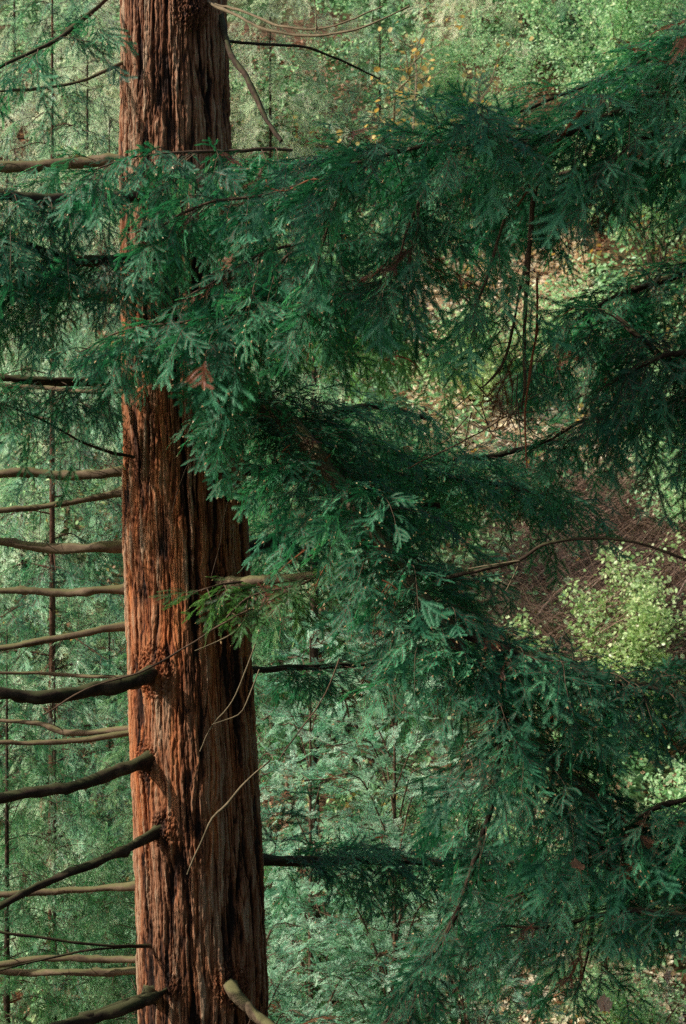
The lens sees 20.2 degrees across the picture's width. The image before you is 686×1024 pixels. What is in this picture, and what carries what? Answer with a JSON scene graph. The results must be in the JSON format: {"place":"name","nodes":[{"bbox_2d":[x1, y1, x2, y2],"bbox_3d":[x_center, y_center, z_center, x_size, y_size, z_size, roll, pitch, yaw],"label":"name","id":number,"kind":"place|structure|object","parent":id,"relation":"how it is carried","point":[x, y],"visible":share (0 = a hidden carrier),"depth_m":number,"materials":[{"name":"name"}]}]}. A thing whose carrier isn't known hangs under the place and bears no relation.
{"place":"outdoors","nodes":[
{"label":"outdoors","id":0,"kind":"place"},
{"bbox_2d":[0,0,685,1023],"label":"ground","id":1,"kind":"structure","parent":0,"point":[650,768],"depth_m":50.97,"materials":[{"name":"green plant"}]},
{"bbox_2d":[0,444,66,586],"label":"leafy shrub","id":2,"kind":"object","parent":1,"relation":"on","point":[40,454],"visible":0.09,"depth_m":39.21,"materials":[{"name":"green plant"}]},
{"bbox_2d":[0,625,103,1023],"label":"redwood tree","id":3,"kind":"object","parent":1,"relation":"on","point":[10,919],"visible":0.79,"depth_m":23.98,"materials":[{"name":"green plant"}]},
{"bbox_2d":[0,0,113,160],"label":"redwood tree","id":4,"kind":"object","parent":1,"relation":"on","point":[35,31],"visible":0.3,"depth_m":57.97,"materials":[{"name":"green plant"}]},
{"bbox_2d":[0,79,116,442],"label":"redwood tree","id":5,"kind":"object","parent":1,"relation":"on","point":[7,155],"visible":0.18,"depth_m":45.72,"materials":[{"name":"green plant"}]},
{"bbox_2d":[0,0,120,330],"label":"redwood tree","id":6,"kind":"object","parent":1,"relation":"on","point":[112,114],"visible":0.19,"depth_m":49.62,"materials":[{"name":"green plant"}]},
{"bbox_2d":[0,119,122,533],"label":"redwood tree","id":7,"kind":"object","parent":1,"relation":"on","point":[109,486],"visible":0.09,"depth_m":41.22,"materials":[{"name":"green plant"}]},
{"bbox_2d":[0,303,127,745],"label":"redwood tree","id":8,"kind":"object","parent":1,"relation":"on","point":[79,604],"visible":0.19,"depth_m":35.97,"materials":[{"name":"green plant"}]},
{"bbox_2d":[0,513,130,998],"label":"redwood tree","id":9,"kind":"object","parent":1,"relation":"on","point":[43,665],"visible":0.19,"depth_m":30.21,"materials":[{"name":"green plant"}]},
{"bbox_2d":[0,576,134,998],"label":"redwood tree","id":10,"kind":"object","parent":1,"relation":"on","point":[86,704],"visible":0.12,"depth_m":30.81,"materials":[{"name":"green plant"}]},
{"bbox_2d":[0,0,135,1005],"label":"slender redwood","id":11,"kind":"object","parent":1,"relation":"on","point":[50,581],"visible":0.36,"depth_m":28.91,"materials":[{"name":"green plant"}]},
{"bbox_2d":[0,665,135,1023],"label":"redwood tree","id":12,"kind":"object","parent":1,"relation":"on","point":[53,735],"visible":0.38,"depth_m":25.77,"materials":[{"name":"green plant"}]},
{"bbox_2d":[52,632,137,1023],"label":"redwood tree","id":13,"kind":"object","parent":1,"relation":"on","point":[101,901],"visible":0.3,"depth_m":24.71,"materials":[{"name":"green plant"}]},
{"bbox_2d":[60,0,278,210],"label":"redwood tree","id":14,"kind":"object","parent":1,"relation":"on","point":[104,94],"visible":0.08,"depth_m":55.57,"materials":[{"name":"green plant"}]},
{"bbox_2d":[87,282,356,752],"bbox_3d":[-2.330,0.070,36.970,5.427,9.500,6.109,0,0,15],"label":"redwood tree","id":15,"kind":"object","parent":1,"relation":"on","point":[274,620],"visible":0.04,"depth_m":36.47,"materials":[{"name":"green plant"}]},
{"bbox_2d":[238,238,300,404],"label":"redwood tree","id":16,"kind":"object","parent":1,"relation":"on","point":[256,344],"visible":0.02,"depth_m":45.77,"materials":[{"name":"green plant"}]},
{"bbox_2d":[227,0,375,200],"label":"redwood tree","id":17,"kind":"object","parent":1,"relation":"on","point":[249,122],"visible":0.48,"depth_m":55.65,"materials":[{"name":"green plant"}]},
{"bbox_2d":[257,722,373,1023],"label":"fir sapling","id":18,"kind":"object","parent":1,"relation":"on","point":[278,953],"visible":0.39,"depth_m":20.46,"materials":[{"name":"green plant"}]},
{"bbox_2d":[116,193,524,1023],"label":"redwood tree","id":19,"kind":"object","parent":1,"relation":"on","point":[268,635],"visible":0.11,"depth_m":24.87,"materials":[{"name":"green plant"}]},
{"bbox_2d":[0,0,685,1023],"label":"redwood tree","id":20,"kind":"object","parent":1,"relation":"on","point":[206,416],"visible":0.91,"depth_m":14.83,"materials":[{"name":"green plant"}]},
{"bbox_2d":[0,31,685,1023],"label":"leaf litter","id":21,"kind":"object","parent":1,"relation":"on","point":[302,41],"visible":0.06,"depth_m":50.77,"materials":[{"name":"brown plant"}]},
{"bbox_2d":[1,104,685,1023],"bbox_3d":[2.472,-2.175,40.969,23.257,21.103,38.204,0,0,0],"label":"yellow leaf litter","id":22,"kind":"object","parent":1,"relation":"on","point":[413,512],"visible":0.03,"depth_m":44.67,"materials":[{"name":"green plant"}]},
{"bbox_2d":[253,609,440,1023],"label":"fir sapling","id":23,"kind":"object","parent":1,"relation":"on","point":[344,922],"visible":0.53,"depth_m":22.40,"materials":[{"name":"green plant"}]},
{"bbox_2d":[248,347,459,712],"bbox_3d":[-0.043,-0.499,37.983,4.884,8.550,5.498,0,0,-35],"label":"redwood tree","id":24,"kind":"object","parent":1,"relation":"on","point":[342,397],"visible":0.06,"depth_m":37.43,"materials":[{"name":"green plant"}]},
{"bbox_2d":[303,0,448,185],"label":"redwood tree","id":25,"kind":"object","parent":1,"relation":"on","point":[353,74],"visible":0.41,"depth_m":55.95,"materials":[{"name":"green plant"}]},
{"bbox_2d":[264,544,542,1023],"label":"fir sapling","id":26,"kind":"object","parent":1,"relation":"on","point":[395,933],"visible":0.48,"depth_m":21.38,"materials":[{"name":"green plant"}]},
{"bbox_2d":[336,1,533,226],"bbox_3d":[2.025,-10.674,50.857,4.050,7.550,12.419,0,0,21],"label":"maple sapling","id":27,"kind":"object","parent":1,"relation":"on","point":[423,68],"visible":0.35,"depth_m":51.29,"materials":[{"name":"green plant"}]},
{"bbox_2d":[349,555,568,1023],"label":"redwood tree","id":28,"kind":"object","parent":1,"relation":"on","point":[518,986],"visible":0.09,"depth_m":25.76,"materials":[{"name":"green plant"}]},
{"bbox_2d":[236,11,685,991],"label":"redwood tree","id":29,"kind":"object","parent":1,"relation":"on","point":[640,169],"visible":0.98,"depth_m":12.46,"materials":[{"name":"green plant"}]},
{"bbox_2d":[569,858,584,876],"bbox_3d":[1.513,2.287,12.396,0.098,0.115,0.113,0,0,32],"label":"fallen leaf","id":30,"kind":"object","parent":29,"relation":"on","point":[576,864],"visible":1,"depth_m":12.40,"materials":[{"name":"brown plant"}]},
{"bbox_2d":[596,993,612,1021],"bbox_3d":[1.630,3.082,11.997,0.123,0.170,0.049,0,0,-14],"label":"fallen leaf","id":31,"kind":"object","parent":29,"relation":"on","point":[604,1002],"visible":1,"depth_m":12.00,"materials":[{"name":"brown plant"}]},
{"bbox_2d":[675,38,685,47],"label":"fallen leaf","id":32,"kind":"object","parent":29,"relation":"on","point":[679,45],"visible":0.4,"depth_m":11.90,"materials":[{"name":"brown plant"}]},
{"bbox_2d":[369,2,555,158],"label":"broadleaf tree","id":33,"kind":"object","parent":1,"relation":"on","point":[453,74],"visible":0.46,"depth_m":56.72,"materials":[{"name":"green plant"}]},
{"bbox_2d":[398,859,529,942],"bbox_3d":[1.773,6.174,30.512,2.123,1.731,2.037,0,0,-25],"label":"leafy shrub","id":34,"kind":"object","parent":1,"relation":"on","point":[442,910],"visible":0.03,"depth_m":30.31,"materials":[{"name":"green plant"}]},
{"bbox_2d":[375,0,567,66],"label":"tree","id":35,"kind":"object","parent":1,"relation":"on","point":[512,25],"visible":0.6,"depth_m":63.40,"materials":[{"name":"green plant"}]},
{"bbox_2d":[387,687,566,1023],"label":"fir sapling","id":36,"kind":"object","parent":1,"relation":"on","point":[468,1018],"visible":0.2,"depth_m":23.95,"materials":[{"name":"green plant"}]},
{"bbox_2d":[431,789,538,896],"bbox_3d":[2.196,5.524,31.986,2.263,1.923,2.359,0,0,0],"label":"leafy shrub","id":37,"kind":"object","parent":1,"relation":"on","point":[510,826],"visible":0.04,"depth_m":31.98,"materials":[{"name":"green plant"}]},
{"bbox_2d":[427,297,556,373],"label":"leafy shrub","id":38,"kind":"object","parent":1,"relation":"on","point":[491,334],"visible":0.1,"depth_m":45.56,"materials":[{"name":"green plant"}]},
{"bbox_2d":[418,318,573,411],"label":"leafy shrub","id":39,"kind":"object","parent":1,"relation":"on","point":[478,380],"visible":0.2,"depth_m":44.86,"materials":[{"name":"green plant"}]},
{"bbox_2d":[401,228,631,478],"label":"sunlit leaf litter","id":40,"kind":"object","parent":1,"relation":"on","point":[439,301],"visible":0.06,"depth_m":45.64,"materials":[{"name":"brown plant"}]},
{"bbox_2d":[478,0,572,42],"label":"broadleaf tree","id":41,"kind":"object","parent":1,"relation":"on","point":[524,23],"visible":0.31,"depth_m":65.86,"materials":[{"name":"green plant"}]},
{"bbox_2d":[410,803,685,1023],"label":"fallen leaf litter","id":42,"kind":"object","parent":1,"relation":"on","point":[660,973],"visible":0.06,"depth_m":29.90,"materials":[{"name":"brown plant"}]},
{"bbox_2d":[417,361,685,729],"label":"dry brush","id":43,"kind":"object","parent":1,"relation":"on","point":[628,522],"visible":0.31,"depth_m":38.39,"materials":[{"name":"plant"}]},
{"bbox_2d":[522,274,625,360],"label":"leafy shrub","id":44,"kind":"object","parent":1,"relation":"on","point":[561,298],"visible":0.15,"depth_m":46.67,"materials":[{"name":"green plant"}]},
{"bbox_2d":[522,0,646,71],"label":"redwood tree","id":45,"kind":"object","parent":1,"relation":"on","point":[563,17],"visible":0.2,"depth_m":63.60,"materials":[{"name":"green plant"}]},
{"bbox_2d":[492,0,685,117],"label":"broadleaf tree","id":46,"kind":"object","parent":1,"relation":"on","point":[628,8],"visible":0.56,"depth_m":59.55,"materials":[{"name":"green plant"}]},
{"bbox_2d":[501,531,685,682],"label":"leafy shrub","id":47,"kind":"object","parent":1,"relation":"on","point":[646,610],"visible":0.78,"depth_m":35.20,"materials":[{"name":"green plant"}]},
{"bbox_2d":[547,842,661,947],"bbox_3d":[4.274,6.262,31.383,2.036,1.731,2.123,0,0,-43],"label":"leafy shrub","id":48,"kind":"object","parent":1,"relation":"on","point":[596,924],"visible":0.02,"depth_m":30.96,"materials":[{"name":"green plant"}]},
{"bbox_2d":[536,698,683,1023],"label":"redwood tree","id":49,"kind":"object","parent":1,"relation":"on","point":[629,961],"visible":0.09,"depth_m":28.79,"materials":[{"name":"green plant"}]},
{"bbox_2d":[553,44,685,279],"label":"broadleaf tree","id":50,"kind":"object","parent":1,"relation":"on","point":[649,257],"visible":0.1,"depth_m":50.04,"materials":[{"name":"green plant"}]},
{"bbox_2d":[565,959,685,1023],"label":"leafy shrub","id":51,"kind":"object","parent":1,"relation":"on","point":[615,1010],"visible":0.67,"depth_m":27.75,"materials":[{"name":"green plant"}]},
{"bbox_2d":[582,632,684,752],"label":"leafy shrub","id":52,"kind":"object","parent":1,"relation":"on","point":[615,647],"visible":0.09,"depth_m":34.76,"materials":[{"name":"green plant"}]},
{"bbox_2d":[604,798,673,906],"bbox_3d":[4.851,5.780,32.416,2.263,1.923,2.359,0,0,45],"label":"leafy shrub","id":53,"kind":"object","parent":1,"relation":"on","point":[661,846],"visible":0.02,"depth_m":32.16,"materials":[{"name":"green plant"}]},
{"bbox_2d":[603,343,685,540],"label":"leafy shrub","id":54,"kind":"object","parent":1,"relation":"on","point":[669,492],"visible":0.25,"depth_m":38.87,"materials":[{"name":"green plant"}]},
{"bbox_2d":[637,753,685,831],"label":"leafy shrub","id":55,"kind":"object","parent":1,"relation":"on","point":[679,791],"visible":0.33,"depth_m":32.41,"materials":[{"name":"green plant"}]},
{"bbox_2d":[664,970,671,986],"bbox_3d":[2.017,2.903,11.992,0.025,0.131,0.098,0,0,32],"label":"fallen leaf","id":56,"kind":"object","parent":1,"relation":"on","point":[667,975],"visible":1,"depth_m":12.01,"materials":[{"name":"brown plant"}]}
]}

